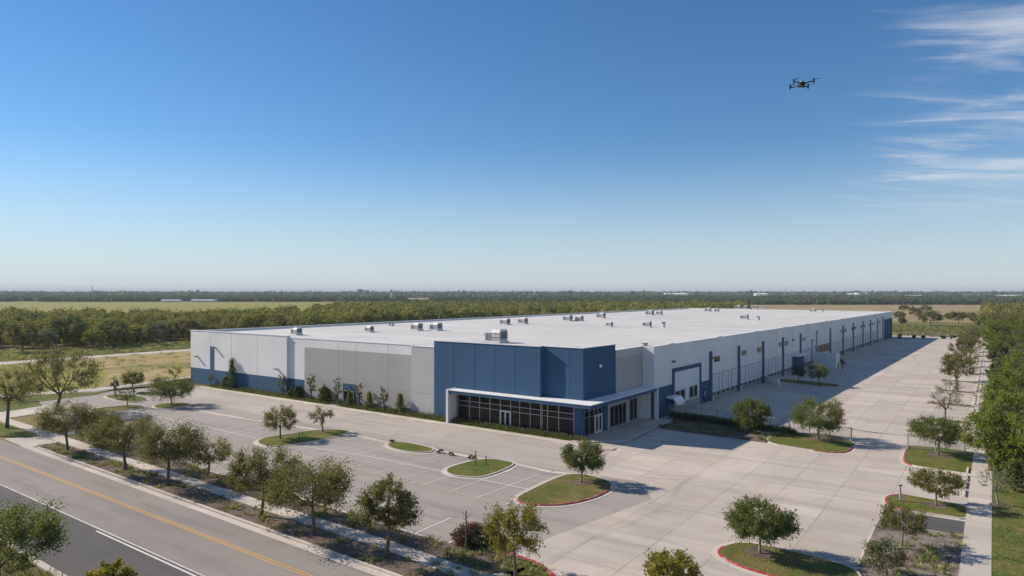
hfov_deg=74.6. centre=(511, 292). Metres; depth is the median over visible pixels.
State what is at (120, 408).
grass island
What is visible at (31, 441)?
driveway
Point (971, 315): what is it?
field tree
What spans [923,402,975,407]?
kerb
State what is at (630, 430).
sidewalk
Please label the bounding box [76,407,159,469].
street tree
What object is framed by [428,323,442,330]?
rooftop unit
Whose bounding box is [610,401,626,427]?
window
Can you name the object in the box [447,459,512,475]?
grass island
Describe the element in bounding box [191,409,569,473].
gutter
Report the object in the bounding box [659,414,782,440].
ground cover
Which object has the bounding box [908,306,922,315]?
field bush
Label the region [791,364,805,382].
lot tree
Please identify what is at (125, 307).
field
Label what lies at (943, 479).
lot tree
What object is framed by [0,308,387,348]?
woodland
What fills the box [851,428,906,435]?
gate chain
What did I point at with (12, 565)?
ground cover
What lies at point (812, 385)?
kerb
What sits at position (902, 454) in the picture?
kerb
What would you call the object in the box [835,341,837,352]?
dock door
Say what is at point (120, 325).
woodland tree
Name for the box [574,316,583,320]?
rooftop unit
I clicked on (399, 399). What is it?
evergreen bush
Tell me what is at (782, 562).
grass island
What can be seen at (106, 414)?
street tree
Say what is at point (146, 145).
sky
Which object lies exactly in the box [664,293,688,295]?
distant building
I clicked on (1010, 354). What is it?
woodland tree
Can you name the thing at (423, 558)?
sidewalk
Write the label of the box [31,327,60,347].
woodland tree
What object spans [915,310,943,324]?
field tree
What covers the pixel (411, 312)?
woodland
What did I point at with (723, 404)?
concrete ramp
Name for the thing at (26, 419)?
ground
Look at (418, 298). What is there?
building
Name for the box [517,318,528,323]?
rooftop unit
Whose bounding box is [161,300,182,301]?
distant building
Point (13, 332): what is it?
woodland tree
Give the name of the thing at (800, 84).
drone
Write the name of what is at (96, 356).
road
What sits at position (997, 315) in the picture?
woodland tree
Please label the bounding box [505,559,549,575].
lawn
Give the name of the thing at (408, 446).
grass island
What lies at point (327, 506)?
kerb
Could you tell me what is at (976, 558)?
sidewalk
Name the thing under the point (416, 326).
rooftop unit
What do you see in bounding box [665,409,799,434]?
hedge
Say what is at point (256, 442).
kerb
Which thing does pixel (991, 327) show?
woodland tree
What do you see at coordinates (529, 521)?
street tree
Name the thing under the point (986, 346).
woodland tree
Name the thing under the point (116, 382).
staked sapling
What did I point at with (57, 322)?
woodland tree
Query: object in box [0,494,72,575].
street tree
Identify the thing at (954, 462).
grass island
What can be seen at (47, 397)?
lawn
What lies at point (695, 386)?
window
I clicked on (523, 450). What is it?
driveway
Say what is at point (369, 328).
rooftop unit
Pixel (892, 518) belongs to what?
lot tree
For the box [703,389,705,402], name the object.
door
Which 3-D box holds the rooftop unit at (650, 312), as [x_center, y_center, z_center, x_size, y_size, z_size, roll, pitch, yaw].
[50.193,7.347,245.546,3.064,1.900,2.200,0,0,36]
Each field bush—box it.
[893,311,905,317]
[897,317,906,323]
[898,305,909,309]
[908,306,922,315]
[919,305,932,310]
[944,313,954,318]
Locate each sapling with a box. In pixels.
[109,375,118,395]
[277,374,286,393]
[307,374,315,398]
[332,377,341,402]
[354,383,362,405]
[378,386,388,408]
[463,510,470,549]
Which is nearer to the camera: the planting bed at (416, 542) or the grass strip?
the planting bed at (416, 542)
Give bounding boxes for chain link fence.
[669,404,851,441]
[907,434,965,454]
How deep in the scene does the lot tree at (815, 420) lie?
82.59 m
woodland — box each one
[0,289,1023,297]
[0,293,1023,301]
[0,302,732,322]
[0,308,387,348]
[311,300,751,308]
[391,296,1023,304]
[973,301,1023,328]
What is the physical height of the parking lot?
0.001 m
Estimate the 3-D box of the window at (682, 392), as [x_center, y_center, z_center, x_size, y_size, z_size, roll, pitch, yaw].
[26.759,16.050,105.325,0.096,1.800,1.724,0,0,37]
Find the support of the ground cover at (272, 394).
on the planting bed at (269, 395)
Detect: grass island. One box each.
[92,405,142,411]
[107,394,146,401]
[138,392,151,394]
[155,403,188,407]
[258,429,348,445]
[388,442,432,451]
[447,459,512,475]
[518,474,610,503]
[720,543,858,575]
[768,433,851,451]
[887,495,966,516]
[905,446,972,473]
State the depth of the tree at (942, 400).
96.03 m
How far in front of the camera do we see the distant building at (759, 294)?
2400.00 m
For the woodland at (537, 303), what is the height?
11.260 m
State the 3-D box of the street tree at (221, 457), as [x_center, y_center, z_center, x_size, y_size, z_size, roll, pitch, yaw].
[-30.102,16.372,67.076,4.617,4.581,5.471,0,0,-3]
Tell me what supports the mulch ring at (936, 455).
on the grass island at (954, 462)
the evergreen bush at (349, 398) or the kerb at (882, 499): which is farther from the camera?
the evergreen bush at (349, 398)
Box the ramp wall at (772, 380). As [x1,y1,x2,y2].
[764,375,779,385]
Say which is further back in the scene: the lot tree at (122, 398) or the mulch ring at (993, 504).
the lot tree at (122, 398)
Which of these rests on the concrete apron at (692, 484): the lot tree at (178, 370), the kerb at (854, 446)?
the kerb at (854, 446)
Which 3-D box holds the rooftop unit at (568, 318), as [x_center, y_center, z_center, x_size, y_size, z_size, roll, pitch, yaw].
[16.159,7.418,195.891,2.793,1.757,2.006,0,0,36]
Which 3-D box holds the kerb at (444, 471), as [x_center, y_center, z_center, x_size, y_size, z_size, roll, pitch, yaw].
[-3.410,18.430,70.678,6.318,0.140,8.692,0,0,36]
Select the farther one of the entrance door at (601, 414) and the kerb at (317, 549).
the entrance door at (601, 414)
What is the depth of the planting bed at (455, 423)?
94.32 m
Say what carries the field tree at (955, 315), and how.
on the ground at (26, 419)
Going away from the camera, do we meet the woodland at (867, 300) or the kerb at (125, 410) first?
the kerb at (125, 410)
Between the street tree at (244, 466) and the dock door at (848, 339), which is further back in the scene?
the dock door at (848, 339)
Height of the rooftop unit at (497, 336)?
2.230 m
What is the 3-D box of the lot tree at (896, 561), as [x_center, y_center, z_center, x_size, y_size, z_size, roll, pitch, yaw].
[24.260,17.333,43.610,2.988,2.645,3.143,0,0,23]
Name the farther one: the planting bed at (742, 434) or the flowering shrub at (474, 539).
the planting bed at (742, 434)
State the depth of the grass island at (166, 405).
109.24 m
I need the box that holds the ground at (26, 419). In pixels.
[0,301,1017,575]
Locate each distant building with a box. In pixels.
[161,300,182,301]
[191,299,217,301]
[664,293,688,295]
[754,293,766,295]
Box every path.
[0,405,47,417]
[67,430,89,439]
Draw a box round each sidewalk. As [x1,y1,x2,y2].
[0,416,493,575]
[1,376,190,396]
[195,386,616,450]
[571,418,669,442]
[958,350,992,575]
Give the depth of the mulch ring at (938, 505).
57.90 m
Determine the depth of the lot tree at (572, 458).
64.39 m
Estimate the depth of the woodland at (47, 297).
1380.51 m
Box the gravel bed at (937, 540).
[857,522,962,575]
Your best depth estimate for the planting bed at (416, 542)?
51.30 m
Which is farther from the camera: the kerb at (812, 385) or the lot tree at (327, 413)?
the kerb at (812, 385)
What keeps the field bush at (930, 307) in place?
on the field at (944, 309)
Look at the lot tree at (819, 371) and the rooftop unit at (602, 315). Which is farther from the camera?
the rooftop unit at (602, 315)
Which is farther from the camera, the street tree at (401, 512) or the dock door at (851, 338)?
the dock door at (851, 338)
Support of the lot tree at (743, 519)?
on the grass island at (782, 562)
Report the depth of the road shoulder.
47.77 m
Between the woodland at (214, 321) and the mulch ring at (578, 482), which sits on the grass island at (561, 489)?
the mulch ring at (578, 482)
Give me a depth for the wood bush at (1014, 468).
61.85 m
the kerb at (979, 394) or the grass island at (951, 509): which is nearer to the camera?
the grass island at (951, 509)
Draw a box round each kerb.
[8,542,66,575]
[21,445,402,575]
[89,405,145,412]
[104,394,149,402]
[110,441,441,541]
[151,403,191,408]
[253,429,352,447]
[383,441,437,453]
[441,458,518,478]
[492,549,561,575]
[511,473,617,506]
[711,541,860,575]
[766,432,857,453]
[780,379,839,386]
[832,505,964,565]
[879,494,972,519]
[898,445,993,475]
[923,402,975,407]
[931,389,977,393]
[937,380,978,383]
[972,342,986,440]
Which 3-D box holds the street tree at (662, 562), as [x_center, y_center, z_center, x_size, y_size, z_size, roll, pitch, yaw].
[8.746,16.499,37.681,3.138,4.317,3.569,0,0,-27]
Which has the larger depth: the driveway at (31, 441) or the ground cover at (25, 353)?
the ground cover at (25, 353)
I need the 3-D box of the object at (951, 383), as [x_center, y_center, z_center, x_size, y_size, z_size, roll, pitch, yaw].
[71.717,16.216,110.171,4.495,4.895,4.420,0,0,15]
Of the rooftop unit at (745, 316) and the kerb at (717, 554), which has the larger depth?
the rooftop unit at (745, 316)
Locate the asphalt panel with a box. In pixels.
[881,508,964,534]
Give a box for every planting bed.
[37,443,453,575]
[74,438,521,572]
[210,386,324,403]
[339,406,573,440]
[657,419,772,442]
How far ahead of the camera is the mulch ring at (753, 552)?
47.44 m
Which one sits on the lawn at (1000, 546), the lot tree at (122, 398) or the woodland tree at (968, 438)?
the woodland tree at (968, 438)
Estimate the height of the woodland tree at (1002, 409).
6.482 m
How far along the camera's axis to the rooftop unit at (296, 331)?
130.43 m
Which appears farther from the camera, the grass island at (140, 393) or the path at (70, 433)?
the grass island at (140, 393)
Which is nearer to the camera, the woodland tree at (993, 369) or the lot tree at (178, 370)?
the woodland tree at (993, 369)
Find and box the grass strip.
[780,379,838,385]
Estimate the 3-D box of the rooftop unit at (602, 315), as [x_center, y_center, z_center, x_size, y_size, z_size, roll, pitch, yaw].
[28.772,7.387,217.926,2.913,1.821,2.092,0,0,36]
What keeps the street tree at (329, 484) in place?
on the planting bed at (320, 537)
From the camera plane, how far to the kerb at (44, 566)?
45.13 m
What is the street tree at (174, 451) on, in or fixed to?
on the planting bed at (320, 537)
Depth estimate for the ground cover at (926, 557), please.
46.57 m
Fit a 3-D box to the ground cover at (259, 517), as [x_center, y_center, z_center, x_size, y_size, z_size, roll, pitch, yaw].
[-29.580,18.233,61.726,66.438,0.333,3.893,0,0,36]
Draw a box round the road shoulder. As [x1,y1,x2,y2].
[0,485,200,575]
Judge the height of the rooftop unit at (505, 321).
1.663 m
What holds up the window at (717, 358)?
in the warehouse
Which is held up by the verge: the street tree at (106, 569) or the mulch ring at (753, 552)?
the street tree at (106, 569)
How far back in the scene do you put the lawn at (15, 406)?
109.70 m
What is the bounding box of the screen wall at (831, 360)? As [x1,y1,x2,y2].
[813,352,842,369]
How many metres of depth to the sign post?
59.15 m
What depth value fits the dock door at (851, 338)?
210.06 m
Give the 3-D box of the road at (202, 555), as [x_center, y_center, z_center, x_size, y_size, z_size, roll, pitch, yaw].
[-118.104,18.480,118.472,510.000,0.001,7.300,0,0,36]
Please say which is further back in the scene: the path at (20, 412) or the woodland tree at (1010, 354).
the woodland tree at (1010, 354)
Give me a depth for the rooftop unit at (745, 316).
206.81 m
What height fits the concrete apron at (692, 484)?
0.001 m
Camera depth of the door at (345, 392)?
110.26 m
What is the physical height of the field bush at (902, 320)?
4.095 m
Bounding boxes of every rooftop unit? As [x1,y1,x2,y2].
[289,327,302,334]
[364,326,374,331]
[409,323,423,330]
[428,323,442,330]
[482,329,508,342]
[498,318,510,324]
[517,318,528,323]
[562,315,572,320]
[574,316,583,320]
[595,312,605,317]
[605,322,613,326]
[641,321,651,326]
[644,310,654,314]
[739,314,748,319]
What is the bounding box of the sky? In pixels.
[0,0,1023,291]
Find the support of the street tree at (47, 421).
on the planting bed at (320, 537)
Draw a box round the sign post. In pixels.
[898,485,902,500]
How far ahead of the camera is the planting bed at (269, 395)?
118.81 m
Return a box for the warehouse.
[191,308,891,436]
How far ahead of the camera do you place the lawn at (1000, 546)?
51.67 m
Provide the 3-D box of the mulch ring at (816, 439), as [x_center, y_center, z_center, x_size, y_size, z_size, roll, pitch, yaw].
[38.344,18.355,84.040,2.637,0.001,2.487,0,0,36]
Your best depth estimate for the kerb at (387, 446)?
78.53 m
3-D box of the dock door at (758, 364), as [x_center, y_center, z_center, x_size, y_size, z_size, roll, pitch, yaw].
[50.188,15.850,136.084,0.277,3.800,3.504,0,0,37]
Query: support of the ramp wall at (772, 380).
on the concrete apron at (692, 484)
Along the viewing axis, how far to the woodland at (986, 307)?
452.87 m
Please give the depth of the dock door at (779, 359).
147.54 m
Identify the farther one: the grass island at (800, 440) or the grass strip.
the grass strip
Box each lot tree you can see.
[113,387,137,406]
[118,368,145,388]
[142,373,199,404]
[167,365,183,376]
[260,403,299,438]
[306,405,333,431]
[559,436,607,482]
[718,494,804,552]
[728,396,772,430]
[784,395,849,438]
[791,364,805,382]
[805,363,829,385]
[860,534,908,574]
[872,498,931,548]
[904,412,966,454]
[904,466,969,504]
[976,465,1012,504]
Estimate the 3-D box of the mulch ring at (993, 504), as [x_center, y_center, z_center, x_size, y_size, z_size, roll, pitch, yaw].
[42.044,18.355,57.928,1.534,0.001,1.492,0,0,36]
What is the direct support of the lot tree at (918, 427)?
on the mulch ring at (936, 455)
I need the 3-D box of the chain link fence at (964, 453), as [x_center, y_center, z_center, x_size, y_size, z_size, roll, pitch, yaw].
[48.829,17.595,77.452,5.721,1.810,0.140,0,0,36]
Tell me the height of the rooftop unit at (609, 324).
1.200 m
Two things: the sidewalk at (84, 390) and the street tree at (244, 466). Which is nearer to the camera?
the street tree at (244, 466)
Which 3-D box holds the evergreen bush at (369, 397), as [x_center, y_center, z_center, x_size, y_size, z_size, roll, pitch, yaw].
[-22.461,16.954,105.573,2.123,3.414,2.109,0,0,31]
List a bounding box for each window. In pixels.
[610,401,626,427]
[629,397,636,421]
[680,389,684,399]
[689,386,692,397]
[694,384,697,396]
[714,356,719,361]
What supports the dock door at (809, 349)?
in the warehouse
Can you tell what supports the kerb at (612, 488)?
on the parking lot
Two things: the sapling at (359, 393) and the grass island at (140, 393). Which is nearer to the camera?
the sapling at (359, 393)
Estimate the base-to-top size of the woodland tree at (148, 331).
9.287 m
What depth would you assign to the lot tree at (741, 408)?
87.99 m
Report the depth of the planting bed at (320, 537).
53.52 m
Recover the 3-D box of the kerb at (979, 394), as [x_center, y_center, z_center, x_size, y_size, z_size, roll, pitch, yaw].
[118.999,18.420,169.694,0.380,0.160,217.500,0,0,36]
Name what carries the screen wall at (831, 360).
on the concrete apron at (692, 484)
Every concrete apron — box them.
[488,337,984,575]
[892,335,981,339]
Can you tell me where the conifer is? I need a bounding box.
[225,358,237,389]
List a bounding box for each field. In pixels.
[0,302,332,313]
[0,351,190,394]
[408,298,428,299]
[750,304,998,321]
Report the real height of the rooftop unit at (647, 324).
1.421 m
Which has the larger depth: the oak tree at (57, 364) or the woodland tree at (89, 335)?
the woodland tree at (89, 335)
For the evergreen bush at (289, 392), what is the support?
on the planting bed at (269, 395)
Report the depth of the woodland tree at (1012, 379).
83.80 m
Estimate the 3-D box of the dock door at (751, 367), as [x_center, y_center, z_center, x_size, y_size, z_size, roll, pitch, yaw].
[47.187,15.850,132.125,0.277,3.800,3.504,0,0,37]
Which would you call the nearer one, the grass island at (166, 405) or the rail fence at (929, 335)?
the grass island at (166, 405)
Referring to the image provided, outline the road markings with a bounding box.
[0,456,312,575]
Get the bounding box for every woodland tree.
[1,319,42,351]
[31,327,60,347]
[49,314,89,346]
[81,329,107,347]
[94,317,128,345]
[141,320,169,343]
[170,315,202,340]
[957,403,1018,470]
[968,383,1023,453]
[977,315,1023,353]
[979,366,1023,433]
[980,382,1020,424]
[982,307,1023,338]
[982,336,1001,349]
[983,357,1013,384]
[986,342,1009,361]
[996,347,1023,379]
[998,347,1023,392]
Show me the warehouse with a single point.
(590, 374)
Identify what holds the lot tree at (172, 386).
on the grass island at (166, 405)
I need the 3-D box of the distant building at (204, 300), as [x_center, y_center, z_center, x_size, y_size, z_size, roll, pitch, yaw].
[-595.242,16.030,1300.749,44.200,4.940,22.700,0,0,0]
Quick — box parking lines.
[89,355,976,542]
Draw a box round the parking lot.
[30,383,651,552]
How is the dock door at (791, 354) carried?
in the warehouse
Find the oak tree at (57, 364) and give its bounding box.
[18,345,107,414]
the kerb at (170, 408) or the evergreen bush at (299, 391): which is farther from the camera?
the evergreen bush at (299, 391)
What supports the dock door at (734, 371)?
in the warehouse
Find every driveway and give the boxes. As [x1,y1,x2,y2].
[6,436,56,446]
[153,388,637,481]
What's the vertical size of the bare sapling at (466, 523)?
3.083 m
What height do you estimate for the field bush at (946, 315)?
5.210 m
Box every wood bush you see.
[983,441,1023,473]
[1002,458,1023,491]
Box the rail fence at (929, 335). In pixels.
[902,332,984,337]
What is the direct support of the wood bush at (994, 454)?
on the lawn at (1000, 546)
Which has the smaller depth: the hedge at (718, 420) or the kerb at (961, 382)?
the hedge at (718, 420)
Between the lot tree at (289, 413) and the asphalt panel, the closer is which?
the asphalt panel
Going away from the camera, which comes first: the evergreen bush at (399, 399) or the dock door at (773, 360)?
the evergreen bush at (399, 399)
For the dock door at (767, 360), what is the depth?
140.58 m
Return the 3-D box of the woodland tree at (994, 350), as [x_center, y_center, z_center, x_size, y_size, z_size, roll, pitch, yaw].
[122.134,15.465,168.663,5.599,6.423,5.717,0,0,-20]
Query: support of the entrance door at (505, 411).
in the warehouse
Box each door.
[343,390,353,402]
[500,410,510,426]
[595,413,602,433]
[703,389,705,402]
[713,372,719,395]
[722,369,728,391]
[731,367,737,388]
[740,365,746,385]
[748,363,754,383]
[756,361,762,380]
[765,359,769,376]
[771,357,775,375]
[777,355,782,373]
[784,354,788,371]
[790,352,793,369]
[807,348,810,363]
[831,342,833,352]
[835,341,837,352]
[847,338,849,350]
[850,337,852,349]
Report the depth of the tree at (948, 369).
124.40 m
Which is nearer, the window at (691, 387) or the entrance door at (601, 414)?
the entrance door at (601, 414)
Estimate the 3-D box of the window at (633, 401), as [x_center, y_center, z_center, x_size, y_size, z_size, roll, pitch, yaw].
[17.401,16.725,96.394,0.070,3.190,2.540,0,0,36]
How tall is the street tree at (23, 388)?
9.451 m
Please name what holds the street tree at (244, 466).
on the planting bed at (320, 537)
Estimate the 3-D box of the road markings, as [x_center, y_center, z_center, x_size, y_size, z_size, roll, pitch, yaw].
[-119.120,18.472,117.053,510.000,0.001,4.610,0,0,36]
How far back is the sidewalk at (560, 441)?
97.19 m
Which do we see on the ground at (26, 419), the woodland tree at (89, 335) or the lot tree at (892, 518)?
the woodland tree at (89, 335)
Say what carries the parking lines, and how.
on the concrete apron at (692, 484)
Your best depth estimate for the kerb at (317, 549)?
54.58 m
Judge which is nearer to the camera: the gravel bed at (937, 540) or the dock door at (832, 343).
the gravel bed at (937, 540)
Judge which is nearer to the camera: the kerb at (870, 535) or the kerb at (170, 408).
the kerb at (870, 535)
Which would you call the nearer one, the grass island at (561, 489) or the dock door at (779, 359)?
the grass island at (561, 489)
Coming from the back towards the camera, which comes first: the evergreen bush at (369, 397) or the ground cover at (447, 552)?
the evergreen bush at (369, 397)
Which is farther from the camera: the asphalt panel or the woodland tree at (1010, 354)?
the woodland tree at (1010, 354)
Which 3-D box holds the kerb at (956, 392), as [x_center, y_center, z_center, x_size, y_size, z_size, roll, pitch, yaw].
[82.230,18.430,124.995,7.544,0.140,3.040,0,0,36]
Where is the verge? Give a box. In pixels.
[0,548,46,575]
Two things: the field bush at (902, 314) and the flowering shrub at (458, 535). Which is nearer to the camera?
the flowering shrub at (458, 535)
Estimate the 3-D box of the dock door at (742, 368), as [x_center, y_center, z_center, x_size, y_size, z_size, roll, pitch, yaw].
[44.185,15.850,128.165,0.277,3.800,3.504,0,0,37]
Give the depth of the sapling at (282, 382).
118.62 m
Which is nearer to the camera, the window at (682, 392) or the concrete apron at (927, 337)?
the window at (682, 392)
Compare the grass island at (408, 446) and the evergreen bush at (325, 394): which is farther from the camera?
the evergreen bush at (325, 394)
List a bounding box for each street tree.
[0,361,40,427]
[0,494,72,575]
[30,397,103,449]
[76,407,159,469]
[76,408,123,444]
[82,556,138,575]
[128,416,212,485]
[186,433,232,476]
[219,439,306,514]
[248,454,357,535]
[347,472,424,558]
[478,493,549,575]
[638,547,703,575]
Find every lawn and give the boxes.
[0,378,189,403]
[0,401,41,411]
[0,424,36,436]
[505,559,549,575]
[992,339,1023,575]
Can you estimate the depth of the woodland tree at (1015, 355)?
101.65 m
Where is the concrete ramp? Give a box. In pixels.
[687,392,777,413]
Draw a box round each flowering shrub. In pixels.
[449,521,484,548]
[467,523,490,545]
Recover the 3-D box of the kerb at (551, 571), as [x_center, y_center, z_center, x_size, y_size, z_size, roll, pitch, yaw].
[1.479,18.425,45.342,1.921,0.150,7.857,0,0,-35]
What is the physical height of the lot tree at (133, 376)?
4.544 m
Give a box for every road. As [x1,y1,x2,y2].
[0,349,190,364]
[0,440,374,575]
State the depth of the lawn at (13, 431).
88.21 m
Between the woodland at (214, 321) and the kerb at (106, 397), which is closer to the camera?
the kerb at (106, 397)
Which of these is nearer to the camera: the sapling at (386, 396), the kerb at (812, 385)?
the sapling at (386, 396)
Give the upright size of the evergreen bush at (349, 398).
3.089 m
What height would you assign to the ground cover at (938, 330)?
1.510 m
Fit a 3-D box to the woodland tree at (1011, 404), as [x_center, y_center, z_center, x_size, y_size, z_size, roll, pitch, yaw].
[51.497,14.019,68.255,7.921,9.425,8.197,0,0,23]
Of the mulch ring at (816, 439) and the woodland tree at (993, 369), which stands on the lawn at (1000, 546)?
the woodland tree at (993, 369)
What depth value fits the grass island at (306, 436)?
85.13 m
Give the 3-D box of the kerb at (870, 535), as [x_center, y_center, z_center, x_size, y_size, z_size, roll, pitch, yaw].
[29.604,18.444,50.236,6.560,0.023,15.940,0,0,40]
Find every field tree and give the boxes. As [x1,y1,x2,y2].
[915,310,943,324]
[948,310,967,323]
[964,309,993,325]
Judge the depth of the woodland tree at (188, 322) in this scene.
250.37 m
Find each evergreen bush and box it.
[220,376,228,385]
[287,388,294,396]
[292,385,304,397]
[317,385,331,400]
[344,389,354,405]
[362,390,374,409]
[396,394,405,411]
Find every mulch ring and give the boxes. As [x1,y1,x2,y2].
[570,480,589,484]
[745,547,775,557]
[807,437,829,440]
[922,502,947,508]
[926,452,951,457]
[989,502,1009,507]
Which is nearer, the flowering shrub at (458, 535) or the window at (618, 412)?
the flowering shrub at (458, 535)
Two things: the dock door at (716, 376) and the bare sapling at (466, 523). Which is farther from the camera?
the dock door at (716, 376)
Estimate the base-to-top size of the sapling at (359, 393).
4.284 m
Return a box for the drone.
[789,78,818,89]
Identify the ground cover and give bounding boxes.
[0,340,190,359]
[0,547,62,575]
[39,442,482,575]
[68,434,549,575]
[208,384,331,403]
[210,383,583,440]
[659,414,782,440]
[853,524,969,575]
[892,324,1023,338]
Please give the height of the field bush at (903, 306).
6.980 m
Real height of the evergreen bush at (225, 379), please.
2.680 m
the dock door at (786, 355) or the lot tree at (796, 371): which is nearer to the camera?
the lot tree at (796, 371)
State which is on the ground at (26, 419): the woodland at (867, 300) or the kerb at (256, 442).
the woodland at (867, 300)
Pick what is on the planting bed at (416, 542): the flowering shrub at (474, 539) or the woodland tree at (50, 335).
the flowering shrub at (474, 539)
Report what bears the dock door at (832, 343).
in the warehouse
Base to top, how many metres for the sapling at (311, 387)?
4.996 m
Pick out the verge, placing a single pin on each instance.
(32, 566)
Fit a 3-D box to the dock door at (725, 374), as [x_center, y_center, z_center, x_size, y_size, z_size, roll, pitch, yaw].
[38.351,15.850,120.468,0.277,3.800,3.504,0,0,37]

